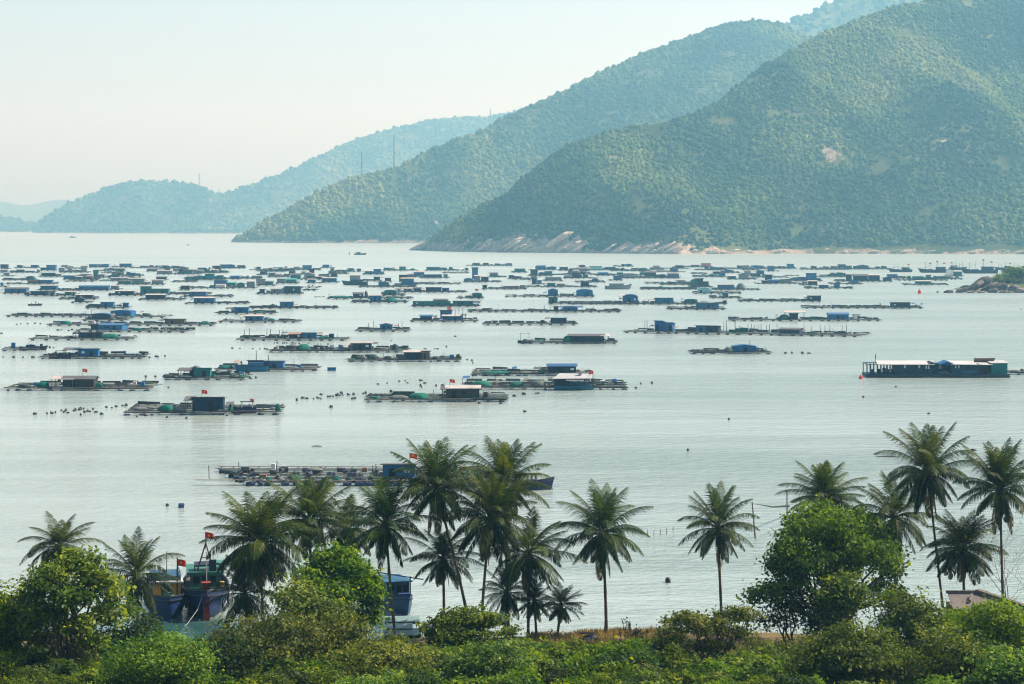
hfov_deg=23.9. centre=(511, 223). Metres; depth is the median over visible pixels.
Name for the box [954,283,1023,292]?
rocky point terrain
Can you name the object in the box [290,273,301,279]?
fish raft
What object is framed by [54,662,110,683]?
shrub
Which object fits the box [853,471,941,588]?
coconut palm
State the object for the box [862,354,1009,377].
floating house
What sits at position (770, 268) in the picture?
fish raft
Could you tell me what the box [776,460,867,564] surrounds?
coconut palm
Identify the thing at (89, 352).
fish raft
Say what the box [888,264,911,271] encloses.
trawler
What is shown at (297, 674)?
shrub
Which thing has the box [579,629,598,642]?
gear heap
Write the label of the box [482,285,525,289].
fish raft
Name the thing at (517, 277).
fish raft
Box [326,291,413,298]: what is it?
fish raft
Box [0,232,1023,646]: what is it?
bay water
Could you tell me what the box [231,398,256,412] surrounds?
fishing boat
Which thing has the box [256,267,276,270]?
fish raft
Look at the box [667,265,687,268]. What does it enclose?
fish raft
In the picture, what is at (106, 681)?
shrub
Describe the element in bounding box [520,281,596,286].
fish raft
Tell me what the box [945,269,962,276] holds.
fish raft
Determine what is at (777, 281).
fish raft
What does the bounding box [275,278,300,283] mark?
fish raft
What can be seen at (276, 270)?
fish raft
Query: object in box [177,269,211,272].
fish raft
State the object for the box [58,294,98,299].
fish raft
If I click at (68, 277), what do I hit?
fish raft
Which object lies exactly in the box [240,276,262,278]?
fish raft
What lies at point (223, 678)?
shrub
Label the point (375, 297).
fish raft
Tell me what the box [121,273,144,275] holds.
fish raft
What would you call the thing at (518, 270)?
fish raft
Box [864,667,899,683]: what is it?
shrub
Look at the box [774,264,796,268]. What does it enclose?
fish raft
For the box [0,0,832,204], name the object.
sky
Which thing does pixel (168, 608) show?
fishing boat
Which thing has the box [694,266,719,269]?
fish raft
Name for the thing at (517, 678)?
shrub
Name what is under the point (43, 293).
fish raft
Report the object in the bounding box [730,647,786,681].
shrub
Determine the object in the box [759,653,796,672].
shrub
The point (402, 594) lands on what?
fishing boat
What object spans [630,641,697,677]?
shrub
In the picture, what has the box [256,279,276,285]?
fish raft
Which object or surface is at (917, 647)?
shrub
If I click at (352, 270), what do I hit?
fish raft
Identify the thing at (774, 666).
shrub
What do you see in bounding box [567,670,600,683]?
shrub
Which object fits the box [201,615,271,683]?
shrub
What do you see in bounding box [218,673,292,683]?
shrub
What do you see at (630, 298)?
fish raft
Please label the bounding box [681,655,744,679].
shrub
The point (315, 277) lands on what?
fish raft
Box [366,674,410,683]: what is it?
shrub
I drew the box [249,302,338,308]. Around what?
fish raft
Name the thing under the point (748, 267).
fish raft
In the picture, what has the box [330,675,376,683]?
shrub
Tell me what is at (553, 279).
fish raft
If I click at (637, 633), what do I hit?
weed clump
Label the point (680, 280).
fish raft
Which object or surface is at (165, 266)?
fish raft
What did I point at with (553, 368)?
fish raft
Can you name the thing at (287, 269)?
fish raft
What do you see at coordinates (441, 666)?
shrub
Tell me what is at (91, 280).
fish raft
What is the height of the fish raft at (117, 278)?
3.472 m
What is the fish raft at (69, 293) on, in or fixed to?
on the bay water
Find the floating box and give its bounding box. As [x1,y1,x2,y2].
[327,367,335,370]
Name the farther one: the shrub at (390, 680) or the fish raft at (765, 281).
the fish raft at (765, 281)
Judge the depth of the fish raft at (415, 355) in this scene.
614.68 m
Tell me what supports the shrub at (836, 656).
on the shore ground at (766, 636)
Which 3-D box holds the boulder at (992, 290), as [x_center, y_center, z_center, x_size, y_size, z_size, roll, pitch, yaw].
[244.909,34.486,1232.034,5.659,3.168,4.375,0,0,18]
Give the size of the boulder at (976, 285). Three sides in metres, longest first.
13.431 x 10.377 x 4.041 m
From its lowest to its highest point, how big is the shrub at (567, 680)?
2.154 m
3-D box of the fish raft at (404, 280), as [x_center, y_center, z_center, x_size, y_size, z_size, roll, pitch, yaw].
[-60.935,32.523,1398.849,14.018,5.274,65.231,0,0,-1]
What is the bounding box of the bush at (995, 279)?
[991,275,1005,282]
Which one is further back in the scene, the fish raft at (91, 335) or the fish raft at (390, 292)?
the fish raft at (390, 292)
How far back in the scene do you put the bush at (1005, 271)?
1329.31 m
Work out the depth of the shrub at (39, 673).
148.78 m
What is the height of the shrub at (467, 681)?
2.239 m
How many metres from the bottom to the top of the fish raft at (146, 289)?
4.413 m
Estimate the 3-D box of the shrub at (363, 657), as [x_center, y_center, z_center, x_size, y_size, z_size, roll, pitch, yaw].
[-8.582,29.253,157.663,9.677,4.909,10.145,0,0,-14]
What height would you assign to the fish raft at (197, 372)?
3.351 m
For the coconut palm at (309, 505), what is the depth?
195.45 m
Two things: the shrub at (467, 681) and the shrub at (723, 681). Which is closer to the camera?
the shrub at (723, 681)
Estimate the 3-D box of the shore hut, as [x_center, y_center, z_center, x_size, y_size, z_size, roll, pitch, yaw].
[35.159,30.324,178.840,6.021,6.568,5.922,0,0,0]
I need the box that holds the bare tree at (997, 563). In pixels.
[948,507,1023,604]
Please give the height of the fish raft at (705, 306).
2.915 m
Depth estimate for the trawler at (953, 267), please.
1834.51 m
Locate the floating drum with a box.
[178,503,183,507]
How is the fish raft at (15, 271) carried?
on the bay water
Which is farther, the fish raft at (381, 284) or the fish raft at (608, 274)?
the fish raft at (608, 274)
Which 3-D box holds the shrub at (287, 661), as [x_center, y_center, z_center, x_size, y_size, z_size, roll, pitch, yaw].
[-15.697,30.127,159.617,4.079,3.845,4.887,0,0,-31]
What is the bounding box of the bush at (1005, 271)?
[1000,266,1023,278]
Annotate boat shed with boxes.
[383,616,421,638]
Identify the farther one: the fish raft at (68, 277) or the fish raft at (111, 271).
the fish raft at (111, 271)
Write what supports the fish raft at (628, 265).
on the bay water
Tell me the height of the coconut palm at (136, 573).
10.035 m
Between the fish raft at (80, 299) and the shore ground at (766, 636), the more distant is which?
the fish raft at (80, 299)
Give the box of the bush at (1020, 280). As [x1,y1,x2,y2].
[1011,277,1023,283]
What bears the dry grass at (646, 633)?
on the shore ground at (766, 636)
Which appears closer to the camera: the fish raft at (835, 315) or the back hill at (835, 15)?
the fish raft at (835, 315)
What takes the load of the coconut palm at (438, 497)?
on the shore ground at (766, 636)
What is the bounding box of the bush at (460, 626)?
[404,602,529,648]
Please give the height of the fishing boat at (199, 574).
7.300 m
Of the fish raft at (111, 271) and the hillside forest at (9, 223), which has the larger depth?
the hillside forest at (9, 223)
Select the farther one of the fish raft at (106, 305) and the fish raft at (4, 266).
the fish raft at (4, 266)
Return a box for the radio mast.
[393,146,394,166]
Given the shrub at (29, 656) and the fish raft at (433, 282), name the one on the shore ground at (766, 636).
the shrub at (29, 656)
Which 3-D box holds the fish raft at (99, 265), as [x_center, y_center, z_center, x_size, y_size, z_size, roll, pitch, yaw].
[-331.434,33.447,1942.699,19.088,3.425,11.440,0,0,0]
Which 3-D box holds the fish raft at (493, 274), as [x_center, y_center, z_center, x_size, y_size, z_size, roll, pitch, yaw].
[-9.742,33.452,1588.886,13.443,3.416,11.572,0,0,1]
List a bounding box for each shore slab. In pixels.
[409,240,428,249]
[471,241,483,251]
[475,243,490,251]
[481,238,492,246]
[496,237,524,251]
[503,240,520,251]
[512,244,526,251]
[543,231,573,248]
[565,240,581,249]
[634,244,651,252]
[648,246,665,253]
[649,242,658,249]
[660,241,675,251]
[705,250,719,253]
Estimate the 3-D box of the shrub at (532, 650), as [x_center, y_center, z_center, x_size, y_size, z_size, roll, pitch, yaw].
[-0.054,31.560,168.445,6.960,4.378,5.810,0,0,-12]
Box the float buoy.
[665,577,670,582]
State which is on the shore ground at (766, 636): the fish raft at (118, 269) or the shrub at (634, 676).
the shrub at (634, 676)
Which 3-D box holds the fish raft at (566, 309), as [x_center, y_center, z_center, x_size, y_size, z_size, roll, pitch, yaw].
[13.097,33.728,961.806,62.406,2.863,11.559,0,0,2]
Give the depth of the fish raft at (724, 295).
1138.55 m
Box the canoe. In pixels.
[974,358,994,361]
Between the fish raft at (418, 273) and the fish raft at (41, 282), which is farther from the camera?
the fish raft at (418, 273)
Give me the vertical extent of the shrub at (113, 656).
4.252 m
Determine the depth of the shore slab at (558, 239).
2927.95 m
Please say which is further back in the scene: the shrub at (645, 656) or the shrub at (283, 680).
the shrub at (645, 656)
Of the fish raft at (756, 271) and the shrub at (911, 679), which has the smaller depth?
the shrub at (911, 679)
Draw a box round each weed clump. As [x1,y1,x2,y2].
[546,629,557,641]
[617,617,636,641]
[631,627,646,638]
[634,630,648,638]
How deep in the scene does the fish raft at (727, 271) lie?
1720.96 m
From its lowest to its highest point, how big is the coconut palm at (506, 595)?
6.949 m
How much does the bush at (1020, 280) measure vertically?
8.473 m
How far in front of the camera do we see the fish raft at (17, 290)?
1211.26 m
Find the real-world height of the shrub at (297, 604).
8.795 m
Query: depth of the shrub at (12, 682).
143.03 m
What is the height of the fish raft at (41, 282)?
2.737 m
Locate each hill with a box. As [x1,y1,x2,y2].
[0,200,70,221]
[32,112,512,233]
[230,24,803,242]
[425,0,1023,253]
[789,0,922,35]
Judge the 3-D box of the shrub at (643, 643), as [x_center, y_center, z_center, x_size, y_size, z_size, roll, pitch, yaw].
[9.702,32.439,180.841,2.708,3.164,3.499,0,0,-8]
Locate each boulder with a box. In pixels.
[955,287,967,292]
[965,280,983,291]
[975,276,992,287]
[980,282,998,290]
[987,289,997,292]
[996,282,1007,289]
[1007,285,1019,290]
[1013,288,1023,292]
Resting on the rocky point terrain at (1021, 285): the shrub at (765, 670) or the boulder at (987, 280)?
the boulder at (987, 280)
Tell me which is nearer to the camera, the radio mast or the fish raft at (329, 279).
the fish raft at (329, 279)
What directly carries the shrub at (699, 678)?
on the shore ground at (766, 636)
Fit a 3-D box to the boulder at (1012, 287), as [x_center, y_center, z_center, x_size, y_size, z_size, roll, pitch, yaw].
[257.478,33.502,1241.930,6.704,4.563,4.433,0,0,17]
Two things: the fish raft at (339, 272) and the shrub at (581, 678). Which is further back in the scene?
the fish raft at (339, 272)
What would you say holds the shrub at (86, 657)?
on the shore ground at (766, 636)
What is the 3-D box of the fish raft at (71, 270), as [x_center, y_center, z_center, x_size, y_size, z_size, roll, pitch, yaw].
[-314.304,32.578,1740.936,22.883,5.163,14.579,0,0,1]
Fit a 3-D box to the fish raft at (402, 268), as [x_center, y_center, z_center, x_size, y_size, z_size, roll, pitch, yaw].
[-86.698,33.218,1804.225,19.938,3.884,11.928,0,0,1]
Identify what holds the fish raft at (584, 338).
on the bay water
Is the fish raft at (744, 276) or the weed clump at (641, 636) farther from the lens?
the fish raft at (744, 276)
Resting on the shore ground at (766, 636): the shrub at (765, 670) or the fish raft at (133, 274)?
the shrub at (765, 670)
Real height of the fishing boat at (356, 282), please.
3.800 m
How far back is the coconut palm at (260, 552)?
188.70 m
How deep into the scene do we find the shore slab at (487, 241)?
3015.77 m
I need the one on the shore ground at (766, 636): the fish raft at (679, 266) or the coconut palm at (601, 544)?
the coconut palm at (601, 544)
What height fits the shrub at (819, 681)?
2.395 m
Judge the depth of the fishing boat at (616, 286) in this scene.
1297.03 m
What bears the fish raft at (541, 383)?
on the bay water
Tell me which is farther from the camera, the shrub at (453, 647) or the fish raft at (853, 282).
the fish raft at (853, 282)
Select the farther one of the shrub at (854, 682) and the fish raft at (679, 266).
the fish raft at (679, 266)
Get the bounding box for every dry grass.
[97,625,858,658]
[530,625,688,653]
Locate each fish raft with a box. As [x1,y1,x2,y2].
[0,264,11,268]
[0,269,39,272]
[0,287,30,293]
[1,272,14,275]
[1,343,39,350]
[2,276,39,280]
[4,368,161,390]
[5,280,58,283]
[7,310,171,317]
[14,265,39,267]
[25,291,56,295]
[29,331,136,339]
[37,285,77,290]
[38,273,62,276]
[40,265,56,270]
[40,347,148,358]
[46,291,79,295]
[46,318,217,325]
[57,285,112,290]
[58,266,89,272]
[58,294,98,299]
[61,265,80,268]
[63,275,78,279]
[66,279,96,281]
[71,297,92,302]
[74,275,99,279]
[74,323,194,332]
[80,270,111,277]
[83,310,129,320]
[85,302,129,308]
[89,264,109,267]
[100,276,133,280]
[101,269,123,272]
[103,268,126,270]
[108,290,161,295]
[110,285,122,289]
[112,264,133,267]
[112,271,129,274]
[116,280,150,284]
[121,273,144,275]
[123,390,284,415]
[128,278,147,282]
[131,265,183,267]
[138,294,185,299]
[140,286,212,294]
[147,267,188,271]
[149,279,165,284]
[156,265,182,268]
[156,276,168,279]
[157,270,175,274]
[162,365,251,379]
[171,280,197,281]
[177,269,201,274]
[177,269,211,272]
[178,286,192,289]
[179,284,237,288]
[182,290,233,296]
[184,297,250,303]
[185,274,225,279]
[196,453,496,486]
[198,269,228,272]
[210,266,220,270]
[214,280,236,285]
[214,307,278,313]
[214,350,321,371]
[217,315,301,322]
[220,264,245,268]
[225,275,241,279]
[236,328,348,340]
[237,281,257,287]
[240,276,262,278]
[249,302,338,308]
[254,286,303,293]
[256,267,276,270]
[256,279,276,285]
[265,341,410,352]
[267,273,290,276]
[268,267,294,270]
[268,268,284,271]
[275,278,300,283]
[284,265,321,269]
[289,271,314,274]
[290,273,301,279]
[301,269,314,278]
[305,275,324,279]
[305,279,323,282]
[319,273,337,276]
[321,277,339,282]
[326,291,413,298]
[328,270,349,273]
[347,268,360,271]
[347,350,461,361]
[349,274,360,280]
[350,294,407,302]
[354,321,411,331]
[359,281,416,287]
[362,269,383,274]
[363,277,382,280]
[364,379,508,401]
[381,290,404,295]
[382,266,408,270]
[394,275,416,284]
[394,287,466,292]
[410,307,478,321]
[411,299,480,306]
[412,271,424,276]
[414,281,460,284]
[420,274,448,277]
[426,267,467,270]
[441,269,469,272]
[457,289,483,298]
[462,376,628,389]
[463,267,501,281]
[466,263,512,265]
[467,305,620,312]
[470,363,591,375]
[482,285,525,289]
[482,317,577,324]
[489,272,507,276]
[505,288,593,296]
[511,268,526,272]
[512,276,530,279]
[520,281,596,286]
[521,334,617,343]
[527,270,552,275]
[528,278,545,284]
[529,265,558,269]
[543,277,562,280]
[548,294,637,303]
[558,267,580,270]
[564,273,591,278]
[567,271,595,274]
[569,269,590,272]
[570,298,726,304]
[572,268,591,270]
[574,278,605,282]
[587,266,601,270]
[596,272,644,275]
[608,276,621,280]
[610,267,639,270]
[613,264,632,266]
[620,271,679,278]
[623,320,869,336]
[631,266,664,269]
[639,268,684,271]
[639,286,697,289]
[647,279,690,283]
[659,282,690,284]
[666,303,726,309]
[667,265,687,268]
[675,263,712,266]
[688,278,712,287]
[688,344,772,353]
[690,272,707,273]
[692,288,740,293]
[693,273,728,276]
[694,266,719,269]
[709,293,741,298]
[711,283,760,289]
[720,270,739,272]
[723,265,766,268]
[727,274,756,279]
[728,310,880,320]
[737,295,820,301]
[741,266,757,269]
[741,270,764,274]
[749,274,787,277]
[755,280,768,283]
[764,275,807,283]
[766,266,778,271]
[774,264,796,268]
[784,273,822,280]
[798,280,817,285]
[799,266,847,269]
[801,302,922,308]
[804,283,852,288]
[810,264,891,269]
[816,273,845,276]
[828,280,862,284]
[834,274,891,281]
[886,274,906,278]
[894,276,946,280]
[902,280,949,284]
[926,274,962,279]
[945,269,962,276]
[1008,369,1023,374]
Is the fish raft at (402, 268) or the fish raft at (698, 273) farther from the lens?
the fish raft at (402, 268)
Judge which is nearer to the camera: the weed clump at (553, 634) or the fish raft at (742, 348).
the weed clump at (553, 634)
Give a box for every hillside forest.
[0,214,38,231]
[32,105,528,231]
[231,18,814,241]
[428,0,1023,250]
[784,0,916,33]
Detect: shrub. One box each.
[0,648,38,683]
[0,657,20,683]
[0,677,37,683]
[2,645,47,672]
[7,656,79,683]
[10,663,60,683]
[17,675,61,683]
[21,643,84,669]
[50,674,90,683]
[54,647,108,671]
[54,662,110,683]
[88,621,228,683]
[92,600,176,655]
[93,674,125,683]
[98,642,135,667]
[188,636,214,653]
[198,669,233,683]
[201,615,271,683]
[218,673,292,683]
[239,656,298,682]
[244,651,301,677]
[256,671,295,683]
[261,664,316,683]
[285,658,355,683]
[297,668,345,683]
[307,602,391,664]
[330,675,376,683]
[356,673,386,683]
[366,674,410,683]
[370,666,409,682]
[402,664,429,679]
[405,674,445,683]
[408,639,444,654]
[412,665,447,683]
[416,645,461,667]
[419,645,474,668]
[422,641,463,651]
[427,652,468,682]
[437,633,540,683]
[437,675,497,683]
[484,671,540,683]
[496,637,550,650]
[501,666,544,683]
[506,645,552,660]
[509,651,577,681]
[510,636,544,647]
[517,640,587,673]
[530,635,571,650]
[541,665,587,683]
[550,676,593,683]
[555,635,588,675]
[560,645,611,676]
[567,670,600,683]
[571,635,635,663]
[576,670,624,683]
[578,645,679,674]
[579,657,639,682]
[584,668,621,683]
[600,637,659,658]
[610,659,667,681]
[619,665,668,683]
[622,672,660,683]
[623,678,682,683]
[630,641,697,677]
[633,637,648,650]
[648,634,700,677]
[661,667,702,683]
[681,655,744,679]
[693,668,741,683]
[693,673,728,683]
[701,678,740,683]
[702,649,776,681]
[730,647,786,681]
[732,642,766,659]
[736,671,786,683]
[739,665,778,681]
[743,637,785,658]
[758,634,796,654]
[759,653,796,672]
[764,656,796,679]
[768,611,934,683]
[773,673,821,683]
[779,647,808,676]
[796,672,828,683]
[834,678,882,683]
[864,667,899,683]
[880,657,923,683]
[889,670,926,683]
[892,641,943,659]
[900,618,1023,683]
[915,671,960,683]
[954,640,1023,683]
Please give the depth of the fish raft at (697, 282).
1333.22 m
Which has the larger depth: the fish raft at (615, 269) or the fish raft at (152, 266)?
the fish raft at (152, 266)
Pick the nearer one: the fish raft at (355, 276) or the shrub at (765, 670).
the shrub at (765, 670)
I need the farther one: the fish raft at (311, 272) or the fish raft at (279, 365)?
the fish raft at (311, 272)
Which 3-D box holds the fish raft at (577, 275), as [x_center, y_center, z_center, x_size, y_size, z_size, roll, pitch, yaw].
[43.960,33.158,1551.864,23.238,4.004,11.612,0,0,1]
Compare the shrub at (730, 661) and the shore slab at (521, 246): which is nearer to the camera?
the shrub at (730, 661)
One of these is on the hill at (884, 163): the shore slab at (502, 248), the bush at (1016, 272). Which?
the shore slab at (502, 248)
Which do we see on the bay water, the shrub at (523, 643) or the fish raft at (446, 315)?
the fish raft at (446, 315)
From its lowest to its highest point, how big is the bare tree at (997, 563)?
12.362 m
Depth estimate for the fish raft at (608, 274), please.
1632.61 m
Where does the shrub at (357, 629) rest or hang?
on the shore ground at (766, 636)
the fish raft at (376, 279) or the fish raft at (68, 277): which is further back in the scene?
the fish raft at (68, 277)
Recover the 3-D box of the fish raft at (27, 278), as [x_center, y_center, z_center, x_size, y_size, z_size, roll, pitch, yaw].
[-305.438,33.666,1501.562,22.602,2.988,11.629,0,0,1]
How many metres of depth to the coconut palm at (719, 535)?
193.46 m
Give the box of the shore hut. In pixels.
[946,589,1023,644]
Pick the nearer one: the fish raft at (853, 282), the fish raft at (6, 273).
the fish raft at (853, 282)
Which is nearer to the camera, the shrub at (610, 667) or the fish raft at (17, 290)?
the shrub at (610, 667)
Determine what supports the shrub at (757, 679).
on the shore ground at (766, 636)
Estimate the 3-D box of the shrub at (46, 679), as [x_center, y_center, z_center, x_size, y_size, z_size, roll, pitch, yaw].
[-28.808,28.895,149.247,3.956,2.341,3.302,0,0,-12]
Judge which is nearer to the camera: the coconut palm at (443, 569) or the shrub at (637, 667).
the shrub at (637, 667)
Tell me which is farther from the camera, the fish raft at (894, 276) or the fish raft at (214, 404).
the fish raft at (894, 276)
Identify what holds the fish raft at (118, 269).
on the bay water
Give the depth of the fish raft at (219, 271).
1722.97 m
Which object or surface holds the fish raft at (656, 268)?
on the bay water
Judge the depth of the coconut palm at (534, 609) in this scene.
194.57 m
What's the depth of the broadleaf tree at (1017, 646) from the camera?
165.26 m
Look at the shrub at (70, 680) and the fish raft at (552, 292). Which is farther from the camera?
the fish raft at (552, 292)
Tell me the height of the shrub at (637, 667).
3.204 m
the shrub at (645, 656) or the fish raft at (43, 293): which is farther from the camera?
the fish raft at (43, 293)
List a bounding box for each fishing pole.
[752,502,755,537]
[786,492,787,517]
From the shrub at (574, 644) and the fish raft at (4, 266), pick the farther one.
the fish raft at (4, 266)
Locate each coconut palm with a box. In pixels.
[17,511,105,647]
[101,526,184,619]
[197,555,282,631]
[198,487,319,622]
[258,472,362,562]
[311,494,378,637]
[340,472,440,635]
[382,436,493,606]
[403,522,483,611]
[441,465,537,640]
[450,435,551,635]
[478,506,587,639]
[478,561,538,639]
[507,581,557,638]
[539,582,587,637]
[553,478,653,632]
[677,482,759,640]
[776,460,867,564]
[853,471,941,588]
[873,422,976,611]
[919,509,1008,589]
[952,437,1023,596]
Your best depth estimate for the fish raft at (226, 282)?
1357.18 m
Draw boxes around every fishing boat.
[19,344,47,349]
[48,350,70,357]
[143,551,186,620]
[181,532,228,620]
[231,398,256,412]
[234,362,268,371]
[342,279,367,284]
[373,566,423,614]
[511,473,554,489]
[605,283,631,288]
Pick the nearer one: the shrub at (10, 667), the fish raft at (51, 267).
the shrub at (10, 667)
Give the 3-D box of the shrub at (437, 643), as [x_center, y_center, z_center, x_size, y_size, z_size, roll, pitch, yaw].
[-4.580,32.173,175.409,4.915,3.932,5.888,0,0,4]
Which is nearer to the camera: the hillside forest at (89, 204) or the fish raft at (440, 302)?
the fish raft at (440, 302)
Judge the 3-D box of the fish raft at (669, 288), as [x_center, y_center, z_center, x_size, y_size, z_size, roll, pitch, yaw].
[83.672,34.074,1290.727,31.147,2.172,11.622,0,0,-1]
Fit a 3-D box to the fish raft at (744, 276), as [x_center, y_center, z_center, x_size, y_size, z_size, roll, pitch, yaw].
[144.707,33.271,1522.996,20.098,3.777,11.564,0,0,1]
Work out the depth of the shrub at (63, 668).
156.17 m
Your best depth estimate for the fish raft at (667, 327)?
767.14 m
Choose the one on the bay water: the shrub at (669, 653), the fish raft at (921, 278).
the fish raft at (921, 278)
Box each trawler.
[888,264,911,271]
[918,261,948,272]
[948,261,966,269]
[960,259,997,272]
[994,263,1010,269]
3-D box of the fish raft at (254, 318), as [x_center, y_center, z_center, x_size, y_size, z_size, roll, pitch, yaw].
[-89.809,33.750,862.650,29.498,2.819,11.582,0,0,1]
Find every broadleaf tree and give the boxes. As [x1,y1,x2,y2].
[0,579,63,658]
[3,539,147,668]
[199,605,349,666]
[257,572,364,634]
[276,539,393,637]
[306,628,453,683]
[641,604,768,674]
[736,494,915,635]
[745,574,825,646]
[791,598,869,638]
[803,565,880,638]
[862,584,963,652]
[933,591,1023,650]
[990,617,1023,652]
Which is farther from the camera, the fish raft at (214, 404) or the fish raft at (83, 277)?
the fish raft at (83, 277)
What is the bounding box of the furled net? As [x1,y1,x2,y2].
[757,504,789,507]
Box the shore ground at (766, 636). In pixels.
[21,632,1010,676]
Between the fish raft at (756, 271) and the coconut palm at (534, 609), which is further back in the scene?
the fish raft at (756, 271)
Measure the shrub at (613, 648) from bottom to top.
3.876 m
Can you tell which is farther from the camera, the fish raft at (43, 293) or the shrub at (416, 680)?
the fish raft at (43, 293)
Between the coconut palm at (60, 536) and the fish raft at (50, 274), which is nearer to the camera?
the coconut palm at (60, 536)
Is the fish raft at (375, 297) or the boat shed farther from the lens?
the fish raft at (375, 297)
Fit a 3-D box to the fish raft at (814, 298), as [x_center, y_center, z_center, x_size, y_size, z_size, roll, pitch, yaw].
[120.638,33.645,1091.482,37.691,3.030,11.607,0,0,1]
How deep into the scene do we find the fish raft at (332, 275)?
1591.42 m
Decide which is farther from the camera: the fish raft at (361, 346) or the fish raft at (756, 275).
the fish raft at (756, 275)
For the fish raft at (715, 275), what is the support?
on the bay water
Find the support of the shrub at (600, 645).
on the shore ground at (766, 636)
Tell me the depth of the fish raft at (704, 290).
1208.49 m
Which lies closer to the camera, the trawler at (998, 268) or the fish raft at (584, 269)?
the fish raft at (584, 269)
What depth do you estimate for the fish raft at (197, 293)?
1155.80 m
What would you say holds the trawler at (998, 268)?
on the bay water
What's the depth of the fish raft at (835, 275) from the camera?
1591.49 m
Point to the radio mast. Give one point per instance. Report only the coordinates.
(393, 156)
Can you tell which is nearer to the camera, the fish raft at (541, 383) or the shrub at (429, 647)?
the shrub at (429, 647)
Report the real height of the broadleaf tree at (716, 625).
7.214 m
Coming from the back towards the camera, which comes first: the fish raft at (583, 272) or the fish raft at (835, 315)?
the fish raft at (583, 272)
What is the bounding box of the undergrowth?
[26,639,943,675]
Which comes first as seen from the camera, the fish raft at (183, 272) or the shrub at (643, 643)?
the shrub at (643, 643)
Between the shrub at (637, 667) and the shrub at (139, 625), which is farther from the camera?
the shrub at (139, 625)
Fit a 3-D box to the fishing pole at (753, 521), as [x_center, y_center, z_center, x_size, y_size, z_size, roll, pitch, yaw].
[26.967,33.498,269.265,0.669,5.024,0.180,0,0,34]
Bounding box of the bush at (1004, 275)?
[993,272,1014,278]
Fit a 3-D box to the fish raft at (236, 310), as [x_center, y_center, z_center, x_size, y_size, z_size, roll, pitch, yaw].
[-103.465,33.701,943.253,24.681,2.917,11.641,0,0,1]
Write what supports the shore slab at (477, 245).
on the hill at (884, 163)
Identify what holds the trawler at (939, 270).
on the bay water
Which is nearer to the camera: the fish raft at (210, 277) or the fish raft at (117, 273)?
the fish raft at (210, 277)
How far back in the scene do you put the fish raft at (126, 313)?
907.50 m
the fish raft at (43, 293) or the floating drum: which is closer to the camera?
the floating drum
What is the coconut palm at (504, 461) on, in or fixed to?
on the shore ground at (766, 636)
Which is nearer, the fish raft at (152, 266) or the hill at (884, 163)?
the fish raft at (152, 266)
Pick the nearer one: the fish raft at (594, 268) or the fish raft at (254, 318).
the fish raft at (254, 318)
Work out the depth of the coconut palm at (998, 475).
186.30 m
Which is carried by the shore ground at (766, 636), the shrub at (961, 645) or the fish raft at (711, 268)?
the shrub at (961, 645)
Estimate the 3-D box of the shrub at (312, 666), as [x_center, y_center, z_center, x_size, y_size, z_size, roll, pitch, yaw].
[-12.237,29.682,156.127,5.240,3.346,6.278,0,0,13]
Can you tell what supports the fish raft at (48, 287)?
on the bay water
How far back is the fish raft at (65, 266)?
1883.85 m
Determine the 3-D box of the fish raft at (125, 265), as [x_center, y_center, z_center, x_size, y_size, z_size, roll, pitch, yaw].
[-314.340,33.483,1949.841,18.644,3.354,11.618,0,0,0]
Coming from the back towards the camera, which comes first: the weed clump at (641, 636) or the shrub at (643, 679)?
the weed clump at (641, 636)
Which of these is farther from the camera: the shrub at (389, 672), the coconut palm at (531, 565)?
the coconut palm at (531, 565)
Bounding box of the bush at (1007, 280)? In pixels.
[999,277,1016,282]
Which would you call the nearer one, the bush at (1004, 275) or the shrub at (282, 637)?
the shrub at (282, 637)
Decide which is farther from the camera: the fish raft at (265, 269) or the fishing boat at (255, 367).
the fish raft at (265, 269)
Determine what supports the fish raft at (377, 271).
on the bay water
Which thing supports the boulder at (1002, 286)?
on the rocky point terrain at (1021, 285)
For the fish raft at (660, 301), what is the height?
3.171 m
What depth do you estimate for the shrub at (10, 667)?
163.32 m
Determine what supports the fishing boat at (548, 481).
on the bay water
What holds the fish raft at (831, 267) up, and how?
on the bay water
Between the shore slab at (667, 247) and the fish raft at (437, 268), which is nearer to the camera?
the fish raft at (437, 268)
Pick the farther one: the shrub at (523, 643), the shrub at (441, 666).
the shrub at (523, 643)
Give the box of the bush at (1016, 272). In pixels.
[1007,265,1023,279]
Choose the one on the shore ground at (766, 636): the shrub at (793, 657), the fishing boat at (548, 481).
the shrub at (793, 657)
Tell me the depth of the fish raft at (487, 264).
2011.62 m
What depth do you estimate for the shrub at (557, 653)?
173.48 m
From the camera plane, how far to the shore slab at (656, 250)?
2825.99 m
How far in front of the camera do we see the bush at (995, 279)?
1287.20 m
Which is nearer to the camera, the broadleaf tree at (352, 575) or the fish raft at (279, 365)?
the broadleaf tree at (352, 575)
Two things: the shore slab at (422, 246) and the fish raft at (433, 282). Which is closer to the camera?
the fish raft at (433, 282)
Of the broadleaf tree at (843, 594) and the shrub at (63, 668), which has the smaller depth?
the shrub at (63, 668)
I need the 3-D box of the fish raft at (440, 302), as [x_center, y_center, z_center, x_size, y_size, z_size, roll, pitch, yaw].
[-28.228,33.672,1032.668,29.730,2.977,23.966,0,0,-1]
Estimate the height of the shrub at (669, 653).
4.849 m

